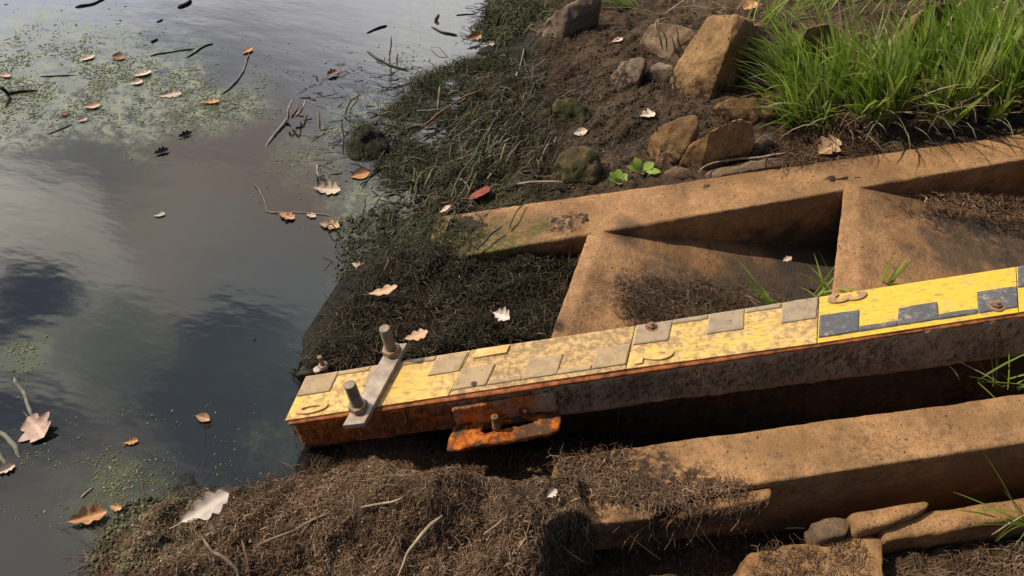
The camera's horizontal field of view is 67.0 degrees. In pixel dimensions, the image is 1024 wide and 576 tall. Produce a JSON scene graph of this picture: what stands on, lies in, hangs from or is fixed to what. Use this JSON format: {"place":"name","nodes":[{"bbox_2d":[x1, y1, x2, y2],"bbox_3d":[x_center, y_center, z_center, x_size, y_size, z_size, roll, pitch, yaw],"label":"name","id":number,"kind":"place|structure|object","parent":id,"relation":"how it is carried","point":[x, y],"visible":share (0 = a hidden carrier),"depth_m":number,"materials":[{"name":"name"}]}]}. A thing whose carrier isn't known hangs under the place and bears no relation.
{"place":"outdoors","nodes":[
{"label":"outdoors","id":0,"kind":"place"},
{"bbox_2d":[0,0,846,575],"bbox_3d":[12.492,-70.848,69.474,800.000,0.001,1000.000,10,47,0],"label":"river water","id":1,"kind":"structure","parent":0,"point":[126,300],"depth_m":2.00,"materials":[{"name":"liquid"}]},
{"bbox_2d":[0,85,10,107],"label":"dark twig","id":2,"kind":"object","parent":1,"relation":"on","point":[4,90],"visible":1,"depth_m":2.28,"materials":[{"name":"brown wood"}]},
{"bbox_2d":[0,461,14,473],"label":"oak leaf","id":3,"kind":"object","parent":1,"relation":"on","point":[6,467],"visible":1,"depth_m":1.52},
{"bbox_2d":[0,431,20,456],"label":"dead reed","id":4,"kind":"object","parent":1,"relation":"on","point":[11,442],"visible":1,"depth_m":1.56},
{"bbox_2d":[13,376,32,414],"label":"dead reed","id":5,"kind":"object","parent":1,"relation":"on","point":[23,392],"visible":1,"depth_m":1.64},
{"bbox_2d":[8,89,37,93],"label":"dark twig","id":6,"kind":"object","parent":1,"relation":"on","point":[18,91],"visible":0.99,"depth_m":2.32,"materials":[{"name":"brown wood"}]},
{"bbox_2d":[18,412,50,441],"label":"oak leaf","id":7,"kind":"object","parent":1,"relation":"on","point":[35,427],"visible":1,"depth_m":1.59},
{"bbox_2d":[58,503,106,523],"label":"oak leaf","id":8,"kind":"object","parent":1,"relation":"on","point":[86,515],"visible":1,"depth_m":1.47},
{"bbox_2d":[75,0,101,7],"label":"floating twig","id":9,"kind":"object","parent":1,"relation":"on","point":[88,4],"visible":1,"depth_m":2.68,"materials":[{"name":"brown wood"}]},
{"bbox_2d":[84,101,99,107],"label":"fallen leaf","id":10,"kind":"object","parent":1,"relation":"on","point":[93,104],"visible":1,"depth_m":2.32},
{"bbox_2d":[109,503,120,510],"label":"oak leaf","id":11,"kind":"object","parent":1,"relation":"on","point":[117,506],"visible":1,"depth_m":1.49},
{"bbox_2d":[112,52,124,59],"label":"fallen leaf","id":12,"kind":"object","parent":1,"relation":"on","point":[118,55],"visible":1,"depth_m":2.50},
{"bbox_2d":[123,436,137,444],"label":"oak leaf","id":13,"kind":"object","parent":1,"relation":"on","point":[132,440],"visible":1,"depth_m":1.60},
{"bbox_2d":[150,146,168,154],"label":"oak leaf","id":14,"kind":"object","parent":1,"relation":"on","point":[162,150],"visible":1,"depth_m":2.21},
{"bbox_2d":[152,89,181,97],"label":"oak leaf","id":15,"kind":"object","parent":1,"relation":"on","point":[170,94],"visible":1,"depth_m":2.40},
{"bbox_2d":[151,48,194,55],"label":"floating twig","id":16,"kind":"object","parent":1,"relation":"on","point":[171,51],"visible":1,"depth_m":2.56,"materials":[{"name":"brown wood"}]},
{"bbox_2d":[175,130,191,137],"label":"oak leaf","id":17,"kind":"object","parent":1,"relation":"on","point":[186,133],"visible":1,"depth_m":2.27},
{"bbox_2d":[194,413,209,421],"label":"fallen leaf","id":18,"kind":"object","parent":1,"relation":"on","point":[203,417],"visible":1,"depth_m":1.65,"materials":[{"name":"beige plant"}]},
{"bbox_2d":[221,52,248,94],"bbox_3d":[-0.889,-0.699,2.518,0.024,0.008,0.253,9,47,-1],"label":"floating reed","id":19,"kind":"object","parent":1,"relation":"on","point":[234,82],"visible":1,"depth_m":2.49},
{"bbox_2d":[0,3,477,545],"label":"floating scum","id":20,"kind":"object","parent":1,"relation":"on","point":[122,75],"visible":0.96,"depth_m":2.35,"materials":[{"name":"plant"}]},
{"bbox_2d":[130,70,150,76],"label":"oak leaf","id":21,"kind":"object","parent":20,"relation":"on","point":[143,72],"visible":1,"depth_m":2.46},
{"bbox_2d":[265,115,289,146],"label":"dead reed","id":22,"kind":"object","parent":1,"relation":"on","point":[283,123],"visible":0.9,"depth_m":2.34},
{"bbox_2d":[278,212,294,218],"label":"oak leaf","id":23,"kind":"object","parent":1,"relation":"on","point":[285,215],"visible":1,"depth_m":2.10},
{"bbox_2d":[290,277,351,381],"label":"weed threads","id":24,"kind":"object","parent":1,"relation":"on","point":[298,369],"visible":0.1,"depth_m":1.75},
{"bbox_2d":[307,180,339,194],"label":"oak leaf","id":25,"kind":"object","parent":1,"relation":"on","point":[327,187],"visible":1,"depth_m":2.19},
{"bbox_2d":[319,219,339,228],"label":"oak leaf","id":26,"kind":"object","parent":1,"relation":"on","point":[326,223],"visible":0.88,"depth_m":2.09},
{"bbox_2d":[57,406,645,575],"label":"root mat","id":27,"kind":"object","parent":1,"relation":"on","point":[373,455],"visible":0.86,"depth_m":1.38,"materials":[{"name":"plant"}]},
{"bbox_2d":[169,489,228,528],"bbox_3d":[-0.575,0.404,1.422,0.109,0.053,0.044,-4,48,-12],"label":"oak leaf","id":28,"kind":"object","parent":27,"relation":"on","point":[208,505],"visible":1,"depth_m":1.42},
{"bbox_2d":[200,535,240,575],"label":"stick","id":29,"kind":"object","parent":27,"relation":"on","point":[229,562],"visible":1,"depth_m":1.33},
{"bbox_2d":[241,538,249,575],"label":"stick","id":30,"kind":"object","parent":27,"relation":"on","point":[246,555],"visible":1,"depth_m":1.33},
{"bbox_2d":[257,510,333,545],"bbox_3d":[-0.375,0.418,1.341,0.136,0.055,0.011,-13,51,-20],"label":"stick","id":31,"kind":"object","parent":27,"relation":"on","point":[286,533],"visible":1,"depth_m":1.34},
{"bbox_2d":[92,450,578,575],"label":"root crumbs","id":32,"kind":"object","parent":27,"relation":"on","point":[297,540],"visible":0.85,"depth_m":1.34,"materials":[{"name":"plant"}]},
{"bbox_2d":[360,498,401,507],"bbox_3d":[-0.225,0.371,1.336,0.073,0.021,0.006,-1,48,-10],"label":"stick","id":33,"kind":"object","parent":27,"relation":"on","point":[381,503],"visible":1,"depth_m":1.33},
{"bbox_2d":[398,515,442,575],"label":"stick","id":34,"kind":"object","parent":27,"relation":"on","point":[425,530],"visible":1,"depth_m":1.31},
{"bbox_2d":[547,487,556,496],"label":"oak leaf","id":35,"kind":"object","parent":27,"relation":"on","point":[552,492],"visible":1,"depth_m":1.40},
{"bbox_2d":[344,93,359,115],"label":"dead reed","id":36,"kind":"object","parent":1,"relation":"on","point":[349,102],"visible":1,"depth_m":2.42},
{"bbox_2d":[351,168,368,178],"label":"fallen leaf","id":37,"kind":"object","parent":1,"relation":"on","point":[359,173],"visible":1,"depth_m":2.25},
{"bbox_2d":[298,57,429,180],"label":"water litter","id":38,"kind":"object","parent":1,"relation":"on","point":[308,97],"visible":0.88,"depth_m":2.49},
{"bbox_2d":[367,51,408,69],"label":"floating twig","id":39,"kind":"object","parent":1,"relation":"on","point":[377,58],"visible":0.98,"depth_m":2.66,"materials":[{"name":"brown wood"}]},
{"bbox_2d":[465,30,481,39],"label":"oak leaf","id":40,"kind":"object","parent":1,"relation":"on","point":[476,34],"visible":1,"depth_m":2.82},
{"bbox_2d":[110,0,1023,575],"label":"river bank","id":41,"kind":"structure","parent":0,"point":[772,408],"depth_m":1.79,"materials":[{"name":"soil"}]},
{"bbox_2d":[84,194,454,575],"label":"mud clods","id":42,"kind":"object","parent":41,"relation":"on","point":[138,501],"visible":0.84,"depth_m":1.45,"materials":[{"name":"soil"}]},
{"bbox_2d":[346,128,388,160],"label":"algae stone","id":43,"kind":"object","parent":41,"relation":"on","point":[361,142],"visible":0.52,"depth_m":2.31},
{"bbox_2d":[395,209,489,266],"bbox_3d":[-0.181,-0.129,2.014,0.250,0.058,0.226,-4,48,-12],"label":"shore algae","id":44,"kind":"object","parent":41,"relation":"on","point":[454,232],"visible":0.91,"depth_m":2.02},
{"bbox_2d":[330,40,562,290],"bbox_3d":[-0.187,-0.449,2.319,0.688,0.146,1.323,10,47,0],"label":"shore algae","id":45,"kind":"object","parent":41,"relation":"on","point":[463,82],"visible":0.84,"depth_m":2.36,"materials":[{"name":"plant"}]},
{"bbox_2d":[437,86,440,108],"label":"dead reed","id":46,"kind":"object","parent":45,"relation":"on","point":[439,99],"visible":0.99,"depth_m":2.47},
{"bbox_2d":[423,87,484,125],"bbox_3d":[-0.189,-0.588,2.477,0.026,0.027,0.285,36,52,22],"label":"reddish stick","id":47,"kind":"object","parent":45,"relation":"on","point":[437,114],"visible":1,"depth_m":2.47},
{"bbox_2d":[469,186,489,199],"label":"fallen leaf","id":48,"kind":"object","parent":45,"relation":"on","point":[480,192],"visible":1,"depth_m":2.16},
{"bbox_2d":[311,36,605,315],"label":"reed litter","id":49,"kind":"object","parent":41,"relation":"on","point":[468,199],"visible":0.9,"depth_m":2.33,"materials":[{"name":"plant"}]},
{"bbox_2d":[517,181,561,184],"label":"dead reed","id":50,"kind":"object","parent":49,"relation":"on","point":[527,182],"visible":1,"depth_m":2.15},
{"bbox_2d":[456,148,482,199],"bbox_3d":[-0.109,-0.341,2.207,0.019,0.038,0.255,16,47,6],"label":"green stem","id":51,"kind":"object","parent":41,"relation":"on","point":[462,192],"visible":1,"depth_m":2.17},
{"bbox_2d":[451,127,488,197],"bbox_3d":[-0.113,-0.378,2.244,0.022,0.049,0.334,19,47,8],"label":"green stem","id":52,"kind":"object","parent":41,"relation":"on","point":[461,172],"visible":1,"depth_m":2.20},
{"bbox_2d":[405,35,593,221],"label":"bank roots","id":53,"kind":"object","parent":41,"relation":"on","point":[546,113],"visible":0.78,"depth_m":2.36,"materials":[{"name":"plant"}]},
{"bbox_2d":[456,0,565,50],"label":"shore algae","id":54,"kind":"object","parent":41,"relation":"on","point":[513,19],"visible":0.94,"depth_m":2.87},
{"bbox_2d":[535,0,601,37],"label":"rock","id":55,"kind":"object","parent":41,"relation":"on","point":[572,18],"visible":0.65,"depth_m":2.66,"materials":[{"name":"grey stone"}]},
{"bbox_2d":[550,98,590,126],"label":"rock","id":56,"kind":"object","parent":41,"relation":"on","point":[566,111],"visible":0.62,"depth_m":2.35,"materials":[{"name":"stone"}]},
{"bbox_2d":[554,146,603,184],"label":"rock","id":57,"kind":"object","parent":41,"relation":"on","point":[576,164],"visible":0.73,"depth_m":2.15,"materials":[{"name":"stone"}]},
{"bbox_2d":[574,127,586,135],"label":"fallen leaf","id":58,"kind":"object","parent":41,"relation":"on","point":[581,131],"visible":1,"depth_m":2.33,"materials":[{"name":"brown plant"}]},
{"bbox_2d":[413,5,774,210],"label":"soil","id":59,"kind":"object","parent":41,"relation":"on","point":[619,99],"visible":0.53,"depth_m":2.37,"materials":[{"name":"soil"}]},
{"bbox_2d":[551,462,654,549],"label":"concrete block","id":60,"kind":"structure","parent":41,"relation":"on","point":[600,519],"depth_m":1.45,"materials":[{"name":"concrete"}]},
{"bbox_2d":[545,443,755,519],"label":"root litter","id":61,"kind":"object","parent":60,"relation":"on","point":[650,500],"visible":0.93,"depth_m":1.47,"materials":[{"name":"plant"}]},
{"bbox_2d":[592,501,769,563],"bbox_3d":[0.271,0.465,1.473,0.475,0.192,0.087,2,47,-8],"label":"dried weed","id":62,"kind":"object","parent":60,"relation":"attached to","point":[709,517],"visible":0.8,"depth_m":1.46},
{"bbox_2d":[609,169,627,184],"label":"plant","id":63,"kind":"object","parent":41,"relation":"on","point":[619,173],"visible":1,"depth_m":2.14,"materials":[{"name":"green plant"}]},
{"bbox_2d":[602,0,639,12],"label":"grass tuft","id":64,"kind":"object","parent":41,"relation":"on","point":[619,3],"visible":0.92,"depth_m":2.88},
{"bbox_2d":[610,57,646,90],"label":"rock","id":65,"kind":"object","parent":41,"relation":"on","point":[628,74],"visible":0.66,"depth_m":2.42,"materials":[{"name":"grey stone"}]},
{"bbox_2d":[627,158,660,174],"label":"plant","id":66,"kind":"object","parent":41,"relation":"on","point":[647,166],"visible":0.97,"depth_m":2.15,"materials":[{"name":"green plant"}]},
{"bbox_2d":[638,108,654,116],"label":"oak leaf","id":67,"kind":"object","parent":41,"relation":"on","point":[650,113],"visible":1,"depth_m":2.31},
{"bbox_2d":[285,265,1023,451],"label":"water gauge","id":68,"kind":"object","parent":41,"relation":"on","point":[391,383],"visible":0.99,"depth_m":1.59,"materials":[{"name":"metal"}]},
{"bbox_2d":[292,321,1023,449],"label":"dried weed","id":69,"kind":"object","parent":68,"relation":"attached to","point":[686,384],"visible":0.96,"depth_m":1.60,"materials":[{"name":"plant"}]},
{"bbox_2d":[951,357,999,382],"bbox_3d":[0.949,0.175,1.643,0.147,0.050,0.020,24,48,13],"label":"straw stem","id":70,"kind":"object","parent":68,"relation":"on","point":[973,369],"visible":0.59,"depth_m":1.62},
{"bbox_2d":[643,62,673,83],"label":"rock","id":71,"kind":"object","parent":41,"relation":"on","point":[659,72],"visible":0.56,"depth_m":2.41,"materials":[{"name":"grey stone"}]},
{"bbox_2d":[654,18,662,49],"bbox_3d":[0.457,-0.799,2.448,0.039,0.075,0.086,-9,50,-17],"label":"root","id":72,"kind":"object","parent":41,"relation":"on","point":[656,31],"visible":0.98,"depth_m":2.42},
{"bbox_2d":[296,134,1023,381],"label":"concrete stairs","id":73,"kind":"structure","parent":41,"relation":"on","point":[760,225],"depth_m":2.00,"materials":[{"name":"concrete"}]},
{"bbox_2d":[302,253,577,371],"bbox_3d":[-0.185,0.061,1.907,0.730,0.110,0.424,4,47,-5],"label":"weed cushion","id":74,"kind":"object","parent":73,"relation":"on","point":[329,310],"visible":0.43,"depth_m":1.88,"materials":[{"name":"plant"}]},
{"bbox_2d":[286,230,580,373],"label":"weed threads","id":75,"kind":"object","parent":74,"relation":"on","point":[432,315],"visible":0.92,"depth_m":1.86,"materials":[{"name":"plant"}]},
{"bbox_2d":[295,240,579,369],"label":"weed threads","id":76,"kind":"object","parent":74,"relation":"on","point":[454,342],"visible":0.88,"depth_m":1.87,"materials":[{"name":"plant"}]},
{"bbox_2d":[361,284,396,295],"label":"oak leaf","id":77,"kind":"object","parent":76,"relation":"on","point":[387,289],"visible":1,"depth_m":1.84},
{"bbox_2d":[404,328,427,340],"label":"oak leaf","id":78,"kind":"object","parent":76,"relation":"on","point":[418,335],"visible":1,"depth_m":1.73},
{"bbox_2d":[491,307,509,320],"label":"oak leaf","id":79,"kind":"object","parent":76,"relation":"on","point":[502,314],"visible":1,"depth_m":1.77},
{"bbox_2d":[476,226,502,249],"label":"green stem","id":80,"kind":"object","parent":73,"relation":"on","point":[486,239],"visible":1,"depth_m":1.97,"materials":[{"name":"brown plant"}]},
{"bbox_2d":[610,267,784,324],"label":"soil litter","id":81,"kind":"object","parent":73,"relation":"on","point":[642,296],"visible":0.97,"depth_m":1.86,"materials":[{"name":"soil"}]},
{"bbox_2d":[739,261,779,304],"bbox_3d":[0.551,-0.004,1.760,0.147,0.076,0.058,32,51,19],"label":"grass sprig","id":82,"kind":"object","parent":73,"relation":"on","point":[765,296],"depth_m":1.77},
{"bbox_2d":[798,250,870,296],"bbox_3d":[0.728,-0.016,1.753,0.195,0.100,0.183,10,47,0],"label":"grass sprig","id":83,"kind":"object","parent":73,"relation":"on","point":[823,290],"depth_m":1.78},
{"bbox_2d":[915,187,1023,223],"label":"soil litter","id":84,"kind":"object","parent":73,"relation":"on","point":[974,207],"visible":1,"depth_m":2.01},
{"bbox_2d":[658,16,669,51],"bbox_3d":[0.486,-0.801,2.455,0.063,0.097,0.056,-28,57,-30],"label":"root","id":85,"kind":"object","parent":41,"relation":"on","point":[661,19],"visible":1,"depth_m":2.43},
{"bbox_2d":[639,23,695,61],"bbox_3d":[0.499,-0.786,2.522,0.034,0.184,0.223,-30,58,-31],"label":"rock","id":86,"kind":"object","parent":41,"relation":"on","point":[679,39],"visible":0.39,"depth_m":2.50,"materials":[{"name":"stone"}]},
{"bbox_2d":[647,115,698,164],"bbox_3d":[0.448,-0.393,2.170,0.127,0.204,0.076,10,47,0],"label":"rock","id":87,"kind":"object","parent":41,"relation":"on","point":[670,142],"visible":0.66,"depth_m":2.15,"materials":[{"name":"stone"}]},
{"bbox_2d":[325,477,1023,575],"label":"root mat","id":88,"kind":"object","parent":41,"relation":"on","point":[680,565],"visible":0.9,"depth_m":1.44,"materials":[{"name":"plant"}]},
{"bbox_2d":[562,545,584,562],"bbox_3d":[0.100,0.480,1.433,0.015,0.018,0.092,-26,56,-29],"label":"stick","id":89,"kind":"object","parent":88,"relation":"on","point":[568,551],"visible":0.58,"depth_m":1.42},
{"bbox_2d":[732,536,882,575],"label":"broken stone","id":90,"kind":"object","parent":88,"relation":"on","point":[874,545],"visible":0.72,"depth_m":1.45,"materials":[{"name":"stone"}]},
{"bbox_2d":[744,533,886,575],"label":"root litter","id":91,"kind":"object","parent":90,"relation":"on","point":[816,561],"visible":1,"depth_m":1.45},
{"bbox_2d":[803,518,849,544],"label":"stone","id":92,"kind":"object","parent":90,"relation":"on","point":[825,531],"visible":0.89,"depth_m":1.47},
{"bbox_2d":[659,167,692,180],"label":"pebble","id":93,"kind":"object","parent":41,"relation":"on","point":[681,173],"visible":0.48,"depth_m":2.11,"materials":[{"name":"stone"}]},
{"bbox_2d":[679,119,754,169],"bbox_3d":[0.563,-0.367,2.116,0.185,0.217,0.045,1,48,-8],"label":"rock","id":94,"kind":"object","parent":41,"relation":"on","point":[733,139],"visible":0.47,"depth_m":2.09,"materials":[{"name":"stone"}]},
{"bbox_2d":[669,14,765,98],"bbox_3d":[0.694,-0.714,2.359,0.371,0.335,0.170,-20,54,-25],"label":"boulder","id":95,"kind":"object","parent":41,"relation":"on","point":[707,66],"visible":0.76,"depth_m":2.27,"materials":[{"name":"stone"}]},
{"bbox_2d":[698,153,784,171],"bbox_3d":[0.621,-0.348,2.103,0.247,0.052,0.024,-5,49,-13],"label":"dry stick","id":96,"kind":"object","parent":41,"relation":"on","point":[760,157],"visible":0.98,"depth_m":2.10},
{"bbox_2d":[710,93,776,125],"bbox_3d":[0.664,-0.494,2.229,0.174,0.158,0.048,10,47,0],"label":"rock","id":97,"kind":"object","parent":41,"relation":"on","point":[729,109],"visible":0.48,"depth_m":2.20,"materials":[{"name":"stone"}]},
{"bbox_2d":[705,158,784,178],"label":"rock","id":98,"kind":"object","parent":41,"relation":"on","point":[739,168],"visible":0.38,"depth_m":2.10,"materials":[{"name":"stone"}]},
{"bbox_2d":[741,0,761,9],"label":"oak leaf","id":99,"kind":"object","parent":41,"relation":"on","point":[748,4],"visible":0.81,"depth_m":2.64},
{"bbox_2d":[749,133,780,158],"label":"rock","id":100,"kind":"object","parent":41,"relation":"on","point":[765,142],"visible":0.42,"depth_m":2.11,"materials":[{"name":"grey stone"}]},
{"bbox_2d":[558,394,1023,539],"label":"concrete ledge","id":101,"kind":"object","parent":41,"relation":"on","point":[809,474],"visible":0.69,"depth_m":1.50,"materials":[{"name":"concrete"}]},
{"bbox_2d":[664,488,771,540],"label":"concrete block","id":102,"kind":"structure","parent":101,"relation":"attached to","point":[763,495],"depth_m":1.45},
{"bbox_2d":[733,0,862,133],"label":"grass","id":103,"kind":"structure","parent":41,"relation":"on","point":[796,93],"depth_m":2.16,"materials":[{"name":"plant"}]},
{"bbox_2d":[784,23,836,64],"bbox_3d":[0.895,-0.695,2.300,0.163,0.208,0.048,0,48,-9],"label":"rock","id":104,"kind":"object","parent":41,"relation":"on","point":[810,33],"visible":0.35,"depth_m":2.24,"materials":[{"name":"stone"}]},
{"bbox_2d":[749,93,920,179],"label":"dead roots","id":105,"kind":"object","parent":41,"relation":"on","point":[806,147],"visible":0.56,"depth_m":2.13,"materials":[{"name":"plant"}]},
{"bbox_2d":[814,135,841,156],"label":"oak leaf","id":106,"kind":"object","parent":105,"relation":"on","point":[823,148],"visible":0.99,"depth_m":2.09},
{"bbox_2d":[777,22,1023,154],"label":"dry grass","id":107,"kind":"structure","parent":41,"relation":"on","point":[984,102],"depth_m":2.09,"materials":[{"name":"plant"}]},
{"bbox_2d":[778,0,1023,129],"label":"grass","id":108,"kind":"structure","parent":41,"relation":"on","point":[879,76],"depth_m":2.09,"materials":[{"name":"plant"}]},
{"bbox_2d":[893,3,955,50],"bbox_3d":[1.298,-0.787,2.390,0.228,0.209,0.054,-3,48,-12],"label":"rock","id":109,"kind":"object","parent":41,"relation":"on","point":[938,14],"visible":0.12,"depth_m":2.33,"materials":[{"name":"stone"}]},
{"bbox_2d":[873,498,1023,554],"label":"slab","id":110,"kind":"object","parent":41,"relation":"on","point":[930,530],"depth_m":1.47,"materials":[{"name":"stone"}]},
{"bbox_2d":[846,502,928,537],"bbox_3d":[0.718,0.448,1.481,0.150,0.087,0.039,0,48,-9],"label":"wedge stone","id":111,"kind":"object","parent":110,"relation":"on","point":[870,523],"visible":0.94,"depth_m":1.46,"materials":[{"name":"stone"}]},
{"bbox_2d":[953,455,1023,547],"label":"grass sprig","id":112,"kind":"object","parent":110,"relation":"on","point":[1015,522],"depth_m":1.41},
{"bbox_2d":[948,339,1023,397],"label":"grass sprig","id":113,"kind":"object","parent":41,"relation":"on","point":[994,369],"depth_m":1.61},
{"bbox_2d":[607,0,1023,126],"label":"dry grass","id":114,"kind":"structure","parent":0,"point":[761,1],"depth_m":2.44,"materials":[{"name":"plant"}]},
{"bbox_2d":[748,0,1023,34],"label":"grass","id":115,"kind":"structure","parent":0,"point":[772,9],"depth_m":2.50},
{"bbox_2d":[880,253,914,284],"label":"grass sprig","id":116,"kind":"object","parent":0,"point":[896,273],"depth_m":1.74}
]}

